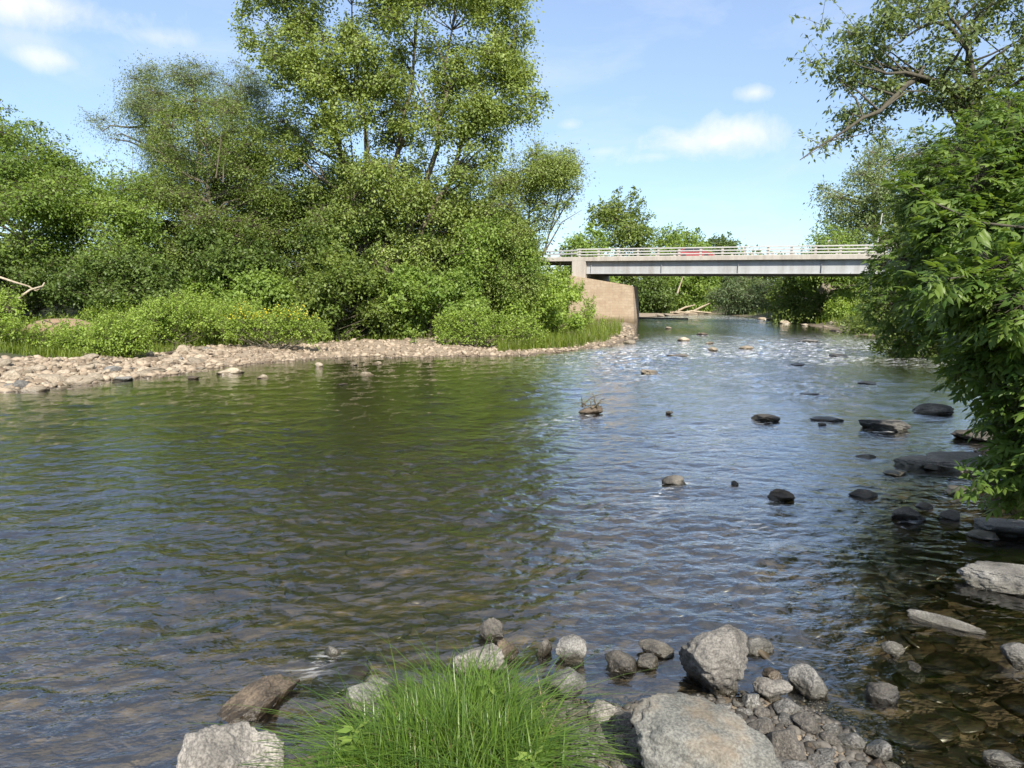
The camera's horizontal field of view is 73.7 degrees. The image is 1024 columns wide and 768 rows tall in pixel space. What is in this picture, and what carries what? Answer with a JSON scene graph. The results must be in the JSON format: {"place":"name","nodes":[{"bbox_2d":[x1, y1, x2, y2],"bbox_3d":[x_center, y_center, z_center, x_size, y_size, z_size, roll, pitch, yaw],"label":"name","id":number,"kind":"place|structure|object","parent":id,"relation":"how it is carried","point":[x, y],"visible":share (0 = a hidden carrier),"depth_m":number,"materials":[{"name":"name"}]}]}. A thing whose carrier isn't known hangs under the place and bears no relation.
{"place":"outdoors","nodes":[
{"label":"outdoors","id":0,"kind":"place"},
{"bbox_2d":[23,318,91,334],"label":"path","id":1,"kind":"structure","parent":0,"point":[55,321],"depth_m":30.77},
{"bbox_2d":[0,274,623,357],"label":"grass","id":2,"kind":"structure","parent":0,"point":[602,334],"depth_m":32.65,"materials":[{"name":"plant"}]},
{"bbox_2d":[0,268,1023,767],"bbox_3d":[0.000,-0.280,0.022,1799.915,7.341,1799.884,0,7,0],"label":"ground","id":3,"kind":"structure","parent":0,"point":[188,684],"depth_m":7.36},
{"bbox_2d":[0,235,61,319],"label":"shade bush","id":4,"kind":"object","parent":3,"relation":"on","point":[27,276],"visible":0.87,"depth_m":34.20,"materials":[{"name":"green plant"}]},
{"bbox_2d":[0,281,67,352],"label":"weedy bush","id":5,"kind":"object","parent":3,"relation":"on","point":[6,328],"visible":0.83,"depth_m":27.16,"materials":[{"name":"green plant"}]},
{"bbox_2d":[0,99,139,319],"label":"maple tree","id":6,"kind":"object","parent":3,"relation":"on","point":[37,188],"visible":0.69,"depth_m":35.41,"materials":[{"name":"green plant"}]},
{"bbox_2d":[38,313,102,355],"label":"weedy bush","id":7,"kind":"object","parent":3,"relation":"on","point":[74,339],"visible":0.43,"depth_m":27.58,"materials":[{"name":"green plant"}]},
{"bbox_2d":[0,183,140,305],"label":"shade tree","id":8,"kind":"object","parent":3,"relation":"on","point":[79,249],"visible":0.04,"depth_m":49.10,"materials":[{"name":"green plant"}]},
{"bbox_2d":[30,239,187,319],"bbox_3d":[-19.498,-4.835,33.654,7.546,4.578,4.306,2,7,13],"label":"shade bush","id":9,"kind":"object","parent":3,"relation":"on","point":[134,279],"visible":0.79,"depth_m":33.12,"materials":[{"name":"green plant"}]},
{"bbox_2d":[73,292,152,335],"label":"weedy bush","id":10,"kind":"object","parent":3,"relation":"on","point":[94,312],"visible":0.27,"depth_m":32.50,"materials":[{"name":"green plant"}]},
{"bbox_2d":[81,305,162,357],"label":"weedy bush","id":11,"kind":"object","parent":3,"relation":"on","point":[127,336],"visible":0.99,"depth_m":25.89,"materials":[{"name":"green plant"}]},
{"bbox_2d":[65,146,184,309],"bbox_3d":[-20.507,-7.693,35.822,6.796,9.420,6.216,3,8,25],"label":"young tree","id":12,"kind":"object","parent":3,"relation":"on","point":[126,211],"visible":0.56,"depth_m":35.39,"materials":[{"name":"green plant"}]},
{"bbox_2d":[63,47,297,273],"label":"willow tree","id":13,"kind":"object","parent":3,"relation":"on","point":[145,102],"visible":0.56,"depth_m":44.37,"materials":[{"name":"green plant"}]},
{"bbox_2d":[168,287,232,339],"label":"weedy bush","id":14,"kind":"object","parent":3,"relation":"on","point":[189,293],"visible":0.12,"depth_m":32.98,"materials":[{"name":"green plant"}]},
{"bbox_2d":[109,78,303,304],"bbox_3d":[-18.521,-10.284,40.009,12.401,14.676,10.137,6,9,39],"label":"dense tree","id":15,"kind":"object","parent":3,"relation":"on","point":[178,196],"visible":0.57,"depth_m":38.97,"materials":[{"name":"green plant"}]},
{"bbox_2d":[158,213,290,295],"bbox_3d":[-15.994,-6.175,37.497,6.950,6.686,5.762,-4,8,-28],"label":"undergrowth bush","id":16,"kind":"object","parent":3,"relation":"on","point":[221,256],"visible":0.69,"depth_m":36.75,"materials":[{"name":"green plant"}]},
{"bbox_2d":[176,721,286,767],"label":"boulder","id":17,"kind":"object","parent":3,"relation":"on","point":[233,745],"visible":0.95,"depth_m":3.38,"materials":[{"name":"stone"}]},
{"bbox_2d":[194,294,273,344],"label":"weedy bush","id":18,"kind":"object","parent":3,"relation":"on","point":[217,313],"visible":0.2,"depth_m":31.55,"materials":[{"name":"green plant"}]},
{"bbox_2d":[173,259,299,320],"bbox_3d":[-15.109,-4.593,36.618,8.137,4.172,4.458,0,7,0],"label":"willow bush","id":19,"kind":"object","parent":3,"relation":"on","point":[273,287],"visible":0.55,"depth_m":35.64,"materials":[{"name":"green plant"}]},
{"bbox_2d":[213,301,333,350],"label":"goldenrod bush","id":20,"kind":"object","parent":3,"relation":"on","point":[248,315],"visible":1,"depth_m":29.75,"materials":[{"name":"green plant"}]},
{"bbox_2d":[0,325,638,399],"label":"gravel","id":21,"kind":"structure","parent":3,"relation":"on","point":[125,365],"depth_m":27.55,"materials":[{"name":"gravel"}]},
{"bbox_2d":[64,375,96,384],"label":"river stone","id":22,"kind":"object","parent":21,"relation":"on","point":[72,379],"visible":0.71,"depth_m":19.95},
{"bbox_2d":[118,290,220,346],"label":"weedy bush","id":23,"kind":"object","parent":21,"relation":"on","point":[159,314],"visible":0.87,"depth_m":30.07,"materials":[{"name":"green plant"}]},
{"bbox_2d":[376,255,492,339],"bbox_3d":[-4.102,-4.429,36.254,6.313,4.788,5.048,0,7,0],"label":"willow bush","id":24,"kind":"object","parent":21,"relation":"on","point":[418,298],"visible":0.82,"depth_m":35.37,"materials":[{"name":"green plant"}]},
{"bbox_2d":[278,236,410,342],"bbox_3d":[-8.890,-4.662,35.391,7.106,5.959,5.037,0,7,0],"label":"willow bush","id":25,"kind":"object","parent":3,"relation":"on","point":[333,283],"visible":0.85,"depth_m":34.96,"materials":[{"name":"green plant"}]},
{"bbox_2d":[336,719,374,761],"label":"leafy weed","id":26,"kind":"object","parent":3,"relation":"on","point":[346,729],"visible":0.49,"depth_m":3.42,"materials":[{"name":"green plant"}]},
{"bbox_2d":[224,97,505,315],"bbox_3d":[-9.321,-10.326,41.865,20.635,13.731,14.316,0,7,0],"label":"understory tree","id":27,"kind":"object","parent":3,"relation":"on","point":[305,203],"visible":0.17,"depth_m":39.85,"materials":[{"name":"green plant"}]},
{"bbox_2d":[342,677,392,721],"bbox_3d":[-0.884,1.932,4.176,0.298,0.238,0.238,0,7,0],"label":"rock","id":28,"kind":"object","parent":3,"relation":"on","point":[357,690],"visible":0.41,"depth_m":4.12,"materials":[{"name":"stone"}]},
{"bbox_2d":[280,200,477,331],"bbox_3d":[-7.555,-6.433,38.572,11.662,7.583,5.281,0,7,0],"label":"undergrowth bush","id":29,"kind":"object","parent":3,"relation":"on","point":[357,234],"visible":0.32,"depth_m":37.69,"materials":[{"name":"green plant"}]},
{"bbox_2d":[225,0,559,328],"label":"cottonwood tree","id":30,"kind":"object","parent":3,"relation":"on","point":[500,62],"visible":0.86,"depth_m":36.86,"materials":[{"name":"green plant"}]},
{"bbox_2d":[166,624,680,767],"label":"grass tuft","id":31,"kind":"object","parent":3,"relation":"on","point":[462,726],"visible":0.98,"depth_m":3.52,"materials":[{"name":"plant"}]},
{"bbox_2d":[452,643,506,677],"bbox_3d":[-0.219,1.893,4.654,0.378,0.196,0.265,0,7,0],"label":"rock","id":32,"kind":"object","parent":3,"relation":"on","point":[486,649],"visible":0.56,"depth_m":4.59,"materials":[{"name":"stone"}]},
{"bbox_2d":[409,301,549,347],"bbox_3d":[-1.570,-2.720,33.079,6.815,2.572,2.145,0,7,0],"label":"weedy bush","id":33,"kind":"object","parent":3,"relation":"on","point":[467,332],"visible":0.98,"depth_m":32.80,"materials":[{"name":"green plant"}]},
{"bbox_2d":[479,617,503,643],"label":"rock","id":34,"kind":"object","parent":3,"relation":"on","point":[487,626],"visible":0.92,"depth_m":5.05,"materials":[{"name":"stone"}]},
{"bbox_2d":[432,193,557,316],"bbox_3d":[-1.415,-6.489,38.002,6.842,8.463,6.582,-4,8,-30],"label":"leaning tree","id":35,"kind":"object","parent":3,"relation":"on","point":[481,255],"visible":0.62,"depth_m":36.64,"materials":[{"name":"green plant"}]},
{"bbox_2d":[497,638,518,661],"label":"rock","id":36,"kind":"object","parent":3,"relation":"on","point":[508,647],"visible":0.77,"depth_m":4.78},
{"bbox_2d":[0,419,1023,767],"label":"river bed stones","id":37,"kind":"object","parent":3,"relation":"on","point":[924,739],"visible":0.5,"depth_m":6.27,"materials":[{"name":"stone"}]},
{"bbox_2d":[215,674,299,724],"bbox_3d":[-1.575,2.006,4.221,0.299,0.238,0.598,-2,20,46],"label":"rock","id":38,"kind":"object","parent":37,"relation":"on","point":[268,692],"visible":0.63,"depth_m":4.18,"materials":[{"name":"stone"}]},
{"bbox_2d":[323,646,342,662],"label":"rock","id":39,"kind":"object","parent":37,"relation":"on","point":[329,651],"visible":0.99,"depth_m":4.79,"materials":[{"name":"grey stone"}]},
{"bbox_2d":[679,624,748,697],"bbox_3d":[1.309,1.811,4.413,0.447,0.461,0.401,1,7,7],"label":"boulder","id":40,"kind":"object","parent":37,"relation":"on","point":[714,662],"visible":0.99,"depth_m":4.30,"materials":[{"name":"stone"}]},
{"bbox_2d":[767,489,794,501],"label":"rock","id":41,"kind":"object","parent":37,"relation":"on","point":[778,495],"visible":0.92,"depth_m":8.50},
{"bbox_2d":[878,580,907,602],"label":"river stone","id":42,"kind":"object","parent":37,"relation":"on","point":[900,597],"visible":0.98,"depth_m":5.97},
{"bbox_2d":[888,569,921,582],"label":"river stone","id":43,"kind":"object","parent":37,"relation":"on","point":[905,576],"visible":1,"depth_m":6.27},
{"bbox_2d":[897,661,925,683],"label":"river stone","id":44,"kind":"object","parent":37,"relation":"on","point":[912,671],"visible":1,"depth_m":4.62,"materials":[{"name":"stone"}]},
{"bbox_2d":[950,429,992,442],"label":"rock","id":45,"kind":"object","parent":37,"relation":"on","point":[957,433],"visible":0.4,"depth_m":12.07,"materials":[{"name":"stone"}]},
{"bbox_2d":[957,561,1023,598],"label":"rock","id":46,"kind":"object","parent":37,"relation":"on","point":[1000,578],"visible":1,"depth_m":5.93,"materials":[{"name":"grey stone"}]},
{"bbox_2d":[978,669,1013,679],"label":"river stone","id":47,"kind":"object","parent":37,"relation":"on","point":[989,674],"visible":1,"depth_m":4.61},
{"bbox_2d":[973,517,1023,542],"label":"rock","id":48,"kind":"object","parent":37,"relation":"on","point":[1009,528],"visible":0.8,"depth_m":7.23,"materials":[{"name":"grey stone"}]},
{"bbox_2d":[514,745,552,767],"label":"leafy weed","id":49,"kind":"object","parent":3,"relation":"on","point":[525,754],"visible":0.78,"depth_m":3.24,"materials":[{"name":"green plant"}]},
{"bbox_2d":[469,124,599,323],"bbox_3d":[0.703,-8.221,38.045,8.356,11.970,7.063,0,7,0],"label":"feathery tree","id":50,"kind":"object","parent":3,"relation":"on","point":[546,173],"visible":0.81,"depth_m":37.12,"materials":[{"name":"green plant"}]},
{"bbox_2d":[484,262,585,337],"bbox_3d":[0.883,-4.616,39.535,6.212,5.033,5.703,5,9,34],"label":"willow bush","id":51,"kind":"object","parent":3,"relation":"on","point":[556,319],"visible":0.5,"depth_m":38.80,"materials":[{"name":"green plant"}]},
{"bbox_2d":[543,667,586,700],"bbox_3d":[0.323,1.899,4.267,0.265,0.244,0.212,-2,8,-17],"label":"rock","id":52,"kind":"object","parent":3,"relation":"on","point":[573,678],"visible":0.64,"depth_m":4.20,"materials":[{"name":"grey stone"}]},
{"bbox_2d":[534,265,605,328],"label":"weedy bush","id":53,"kind":"object","parent":3,"relation":"on","point":[588,307],"visible":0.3,"depth_m":46.44,"materials":[{"name":"green plant"}]},
{"bbox_2d":[555,634,586,668],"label":"rock","id":54,"kind":"object","parent":3,"relation":"on","point":[572,643],"visible":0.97,"depth_m":4.72,"materials":[{"name":"grey stone"}]},
{"bbox_2d":[553,221,642,303],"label":"bushy tree","id":55,"kind":"object","parent":3,"relation":"on","point":[576,241],"visible":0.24,"depth_m":100.98,"materials":[{"name":"green plant"}]},
{"bbox_2d":[587,699,618,724],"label":"rock","id":56,"kind":"object","parent":3,"relation":"on","point":[603,704],"visible":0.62,"depth_m":3.96,"materials":[{"name":"stone"}]},
{"bbox_2d":[569,276,638,322],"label":"stone abutment","id":57,"kind":"object","parent":3,"relation":"on","point":[617,300],"visible":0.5,"depth_m":68.73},
{"bbox_2d":[537,244,893,281],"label":"road bridge","id":58,"kind":"structure","parent":57,"relation":"on","point":[604,267],"depth_m":65.45,"materials":[{"name":"concrete"}]},
{"bbox_2d":[579,185,663,285],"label":"poplar tree","id":59,"kind":"object","parent":3,"relation":"on","point":[630,233],"visible":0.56,"depth_m":111.68,"materials":[{"name":"green plant"}]},
{"bbox_2d":[605,650,637,677],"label":"rock","id":60,"kind":"object","parent":3,"relation":"on","point":[620,662],"visible":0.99,"depth_m":4.60,"materials":[{"name":"stone"}]},
{"bbox_2d":[636,653,657,669],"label":"rock","id":61,"kind":"object","parent":3,"relation":"on","point":[647,660],"visible":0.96,"depth_m":4.64,"materials":[{"name":"stone"}]},
{"bbox_2d":[638,638,674,660],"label":"rock","id":62,"kind":"object","parent":3,"relation":"on","point":[661,651],"visible":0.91,"depth_m":4.80,"materials":[{"name":"stone"}]},
{"bbox_2d":[631,276,683,312],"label":"shrubby tree","id":63,"kind":"object","parent":3,"relation":"on","point":[655,293],"visible":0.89,"depth_m":103.72,"materials":[{"name":"green plant"}]},
{"bbox_2d":[636,221,723,306],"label":"oak tree","id":64,"kind":"object","parent":3,"relation":"on","point":[674,239],"visible":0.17,"depth_m":118.33,"materials":[{"name":"green plant"}]},
{"bbox_2d":[666,276,721,312],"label":"willow thicket","id":65,"kind":"object","parent":3,"relation":"on","point":[697,285],"visible":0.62,"depth_m":109.79,"materials":[{"name":"green plant"}]},
{"bbox_2d":[629,692,782,767],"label":"boulder","id":66,"kind":"object","parent":3,"relation":"on","point":[678,730],"visible":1,"depth_m":3.24,"materials":[{"name":"stone"}]},
{"bbox_2d":[507,686,917,767],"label":"gravel","id":67,"kind":"structure","parent":3,"relation":"on","point":[821,713],"depth_m":4.01,"materials":[{"name":"gravel"}]},
{"bbox_2d":[608,711,632,733],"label":"river stone","id":68,"kind":"object","parent":67,"relation":"on","point":[621,722],"visible":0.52,"depth_m":3.90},
{"bbox_2d":[742,694,761,708],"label":"river stone","id":69,"kind":"object","parent":67,"relation":"on","point":[750,701],"visible":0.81,"depth_m":4.14,"materials":[{"name":"grey stone"}]},
{"bbox_2d":[747,718,774,734],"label":"river stone","id":70,"kind":"object","parent":67,"relation":"on","point":[766,725],"visible":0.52,"depth_m":3.81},
{"bbox_2d":[766,728,806,760],"bbox_3d":[1.469,1.941,3.668,0.215,0.192,0.194,2,3,20],"label":"river stone","id":71,"kind":"object","parent":67,"relation":"on","point":[786,743],"visible":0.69,"depth_m":3.62,"materials":[{"name":"stone"}]},
{"bbox_2d":[773,697,804,715],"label":"river stone","id":72,"kind":"object","parent":67,"relation":"on","point":[788,706],"visible":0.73,"depth_m":4.05,"materials":[{"name":"grey stone"}]},
{"bbox_2d":[791,711,821,734],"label":"river stone","id":73,"kind":"object","parent":67,"relation":"on","point":[805,721],"visible":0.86,"depth_m":3.89,"materials":[{"name":"stone"}]},
{"bbox_2d":[808,754,833,767],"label":"river stone","id":74,"kind":"object","parent":67,"relation":"on","point":[819,761],"visible":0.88,"depth_m":3.54,"materials":[{"name":"grey stone"}]},
{"bbox_2d":[863,739,892,761],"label":"river stone","id":75,"kind":"object","parent":67,"relation":"on","point":[882,750],"visible":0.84,"depth_m":3.71,"materials":[{"name":"grey stone"}]},
{"bbox_2d":[705,231,749,304],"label":"round tree","id":76,"kind":"object","parent":3,"relation":"on","point":[723,242],"visible":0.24,"depth_m":124.57,"materials":[{"name":"green plant"}]},
{"bbox_2d":[702,276,776,314],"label":"willow thicket","id":77,"kind":"object","parent":3,"relation":"on","point":[753,300],"visible":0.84,"depth_m":98.34,"materials":[{"name":"green plant"}]},
{"bbox_2d":[752,677,792,702],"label":"rock","id":78,"kind":"object","parent":3,"relation":"on","point":[768,689],"visible":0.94,"depth_m":4.21,"materials":[{"name":"stone"}]},
{"bbox_2d":[758,276,836,308],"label":"bank tree","id":79,"kind":"object","parent":3,"relation":"on","point":[781,290],"visible":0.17,"depth_m":82.45,"materials":[{"name":"green plant"}]},
{"bbox_2d":[763,284,836,323],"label":"bank bush","id":80,"kind":"object","parent":3,"relation":"on","point":[798,308],"visible":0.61,"depth_m":66.79,"materials":[{"name":"green plant"}]},
{"bbox_2d":[738,308,873,329],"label":"grass","id":81,"kind":"structure","parent":3,"relation":"on","point":[837,321],"depth_m":61.98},
{"bbox_2d":[787,663,828,701],"bbox_3d":[1.911,1.917,4.383,0.188,0.220,0.241,-3,8,-21],"label":"rock","id":82,"kind":"object","parent":3,"relation":"on","point":[806,681],"visible":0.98,"depth_m":4.33,"materials":[{"name":"grey stone"}]},
{"bbox_2d":[782,217,878,303],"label":"round tree","id":83,"kind":"object","parent":3,"relation":"on","point":[825,237],"visible":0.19,"depth_m":77.68,"materials":[{"name":"green plant"}]},
{"bbox_2d":[787,240,879,306],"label":"sycamore tree","id":84,"kind":"object","parent":3,"relation":"on","point":[823,285],"visible":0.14,"depth_m":76.03,"materials":[{"name":"green plant"}]},
{"bbox_2d":[817,288,865,322],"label":"bank bush","id":85,"kind":"object","parent":3,"relation":"on","point":[845,302],"visible":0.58,"depth_m":63.00,"materials":[{"name":"green plant"}]},
{"bbox_2d":[836,733,865,750],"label":"river stone","id":86,"kind":"object","parent":3,"relation":"on","point":[854,741],"visible":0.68,"depth_m":3.78,"materials":[{"name":"grey stone"}]},
{"bbox_2d":[838,282,901,334],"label":"bank bush","id":87,"kind":"object","parent":3,"relation":"on","point":[859,330],"visible":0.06,"depth_m":47.45,"materials":[{"name":"green plant"}]},
{"bbox_2d":[799,123,956,298],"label":"pale willow","id":88,"kind":"object","parent":3,"relation":"on","point":[862,214],"visible":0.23,"depth_m":81.90,"materials":[{"name":"green plant"}]},
{"bbox_2d":[855,300,939,365],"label":"bank bush","id":89,"kind":"object","parent":3,"relation":"on","point":[878,347],"visible":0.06,"depth_m":28.71,"materials":[{"name":"green plant"}]},
{"bbox_2d":[782,0,1023,383],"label":"overhanging tree","id":90,"kind":"object","parent":3,"relation":"on","point":[891,89],"visible":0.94,"depth_m":16.08,"materials":[{"name":"green plant"}]},
{"bbox_2d":[845,81,1023,383],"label":"leafy shrub","id":91,"kind":"object","parent":3,"relation":"on","point":[927,176],"visible":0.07,"depth_m":12.08,"materials":[{"name":"green plant"}]},
{"bbox_2d":[890,451,981,479],"bbox_3d":[6.481,1.245,10.384,1.504,0.331,1.053,1,7,7],"label":"rock ledge","id":92,"kind":"object","parent":3,"relation":"on","point":[943,460],"visible":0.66,"depth_m":10.12,"materials":[{"name":"stone"}]},
{"bbox_2d":[855,52,1023,332],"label":"tree","id":93,"kind":"object","parent":3,"relation":"on","point":[948,115],"visible":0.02,"depth_m":15.85,"materials":[{"name":"green plant"}]},
{"bbox_2d":[906,609,986,634],"bbox_3d":[3.326,1.840,5.242,0.528,0.117,0.084,5,9,35],"label":"rock","id":94,"kind":"object","parent":3,"relation":"on","point":[936,621],"visible":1,"depth_m":5.23,"materials":[{"name":"grey stone"}]},
{"bbox_2d":[875,103,1023,432],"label":"leafy shrub","id":95,"kind":"object","parent":3,"relation":"on","point":[998,184],"visible":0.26,"depth_m":8.02,"materials":[{"name":"green plant"}]},
{"bbox_2d":[879,171,1023,522],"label":"leafy shrub","id":96,"kind":"object","parent":3,"relation":"on","point":[990,346],"visible":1,"depth_m":5.37,"materials":[{"name":"green plant"}]},
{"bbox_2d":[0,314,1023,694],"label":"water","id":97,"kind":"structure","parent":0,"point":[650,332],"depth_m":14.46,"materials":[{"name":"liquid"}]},
{"bbox_2d":[746,637,773,658],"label":"rock","id":98,"kind":"object","parent":97,"relation":"on","point":[755,645],"visible":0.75,"depth_m":4.86,"materials":[{"name":"grey stone"}]},
{"bbox_2d":[848,489,877,500],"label":"rock","id":99,"kind":"object","parent":97,"relation":"on","point":[866,494],"visible":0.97,"depth_m":8.64,"materials":[{"name":"stone"}]},
{"bbox_2d":[865,682,900,707],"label":"rock","id":100,"kind":"object","parent":97,"relation":"on","point":[880,694],"visible":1,"depth_m":4.26,"materials":[{"name":"stone"}]},
{"bbox_2d":[858,419,910,433],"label":"rock","id":101,"kind":"object","parent":97,"relation":"on","point":[893,425],"visible":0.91,"depth_m":12.96,"materials":[{"name":"grey stone"}]},
{"bbox_2d":[880,641,904,657],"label":"rock","id":102,"kind":"object","parent":97,"relation":"in","point":[893,649],"visible":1,"depth_m":4.83,"materials":[{"name":"grey stone"}]},
{"bbox_2d":[891,506,925,522],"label":"rock","id":103,"kind":"object","parent":97,"relation":"in","point":[905,513],"visible":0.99,"depth_m":7.73,"materials":[{"name":"stone"}]},
{"bbox_2d":[912,403,953,416],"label":"rock","id":104,"kind":"object","parent":97,"relation":"on","point":[934,409],"visible":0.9,"depth_m":14.81,"materials":[{"name":"stone"}]},
{"bbox_2d":[966,529,999,540],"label":"rock","id":105,"kind":"object","parent":97,"relation":"in","point":[977,534],"visible":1,"depth_m":7.14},
{"bbox_2d":[982,749,1023,767],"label":"rock","id":106,"kind":"object","parent":97,"relation":"in","point":[1000,758],"visible":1,"depth_m":3.68,"materials":[{"name":"grey stone"}]},
{"bbox_2d":[1000,642,1023,670],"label":"rock","id":107,"kind":"object","parent":97,"relation":"in","point":[1013,653],"visible":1,"depth_m":4.70,"materials":[{"name":"grey stone"}]},
{"bbox_2d":[0,0,1023,285],"label":"sky","id":108,"kind":"structure","parent":0,"point":[692,105],"materials":[{"name":"blue"}]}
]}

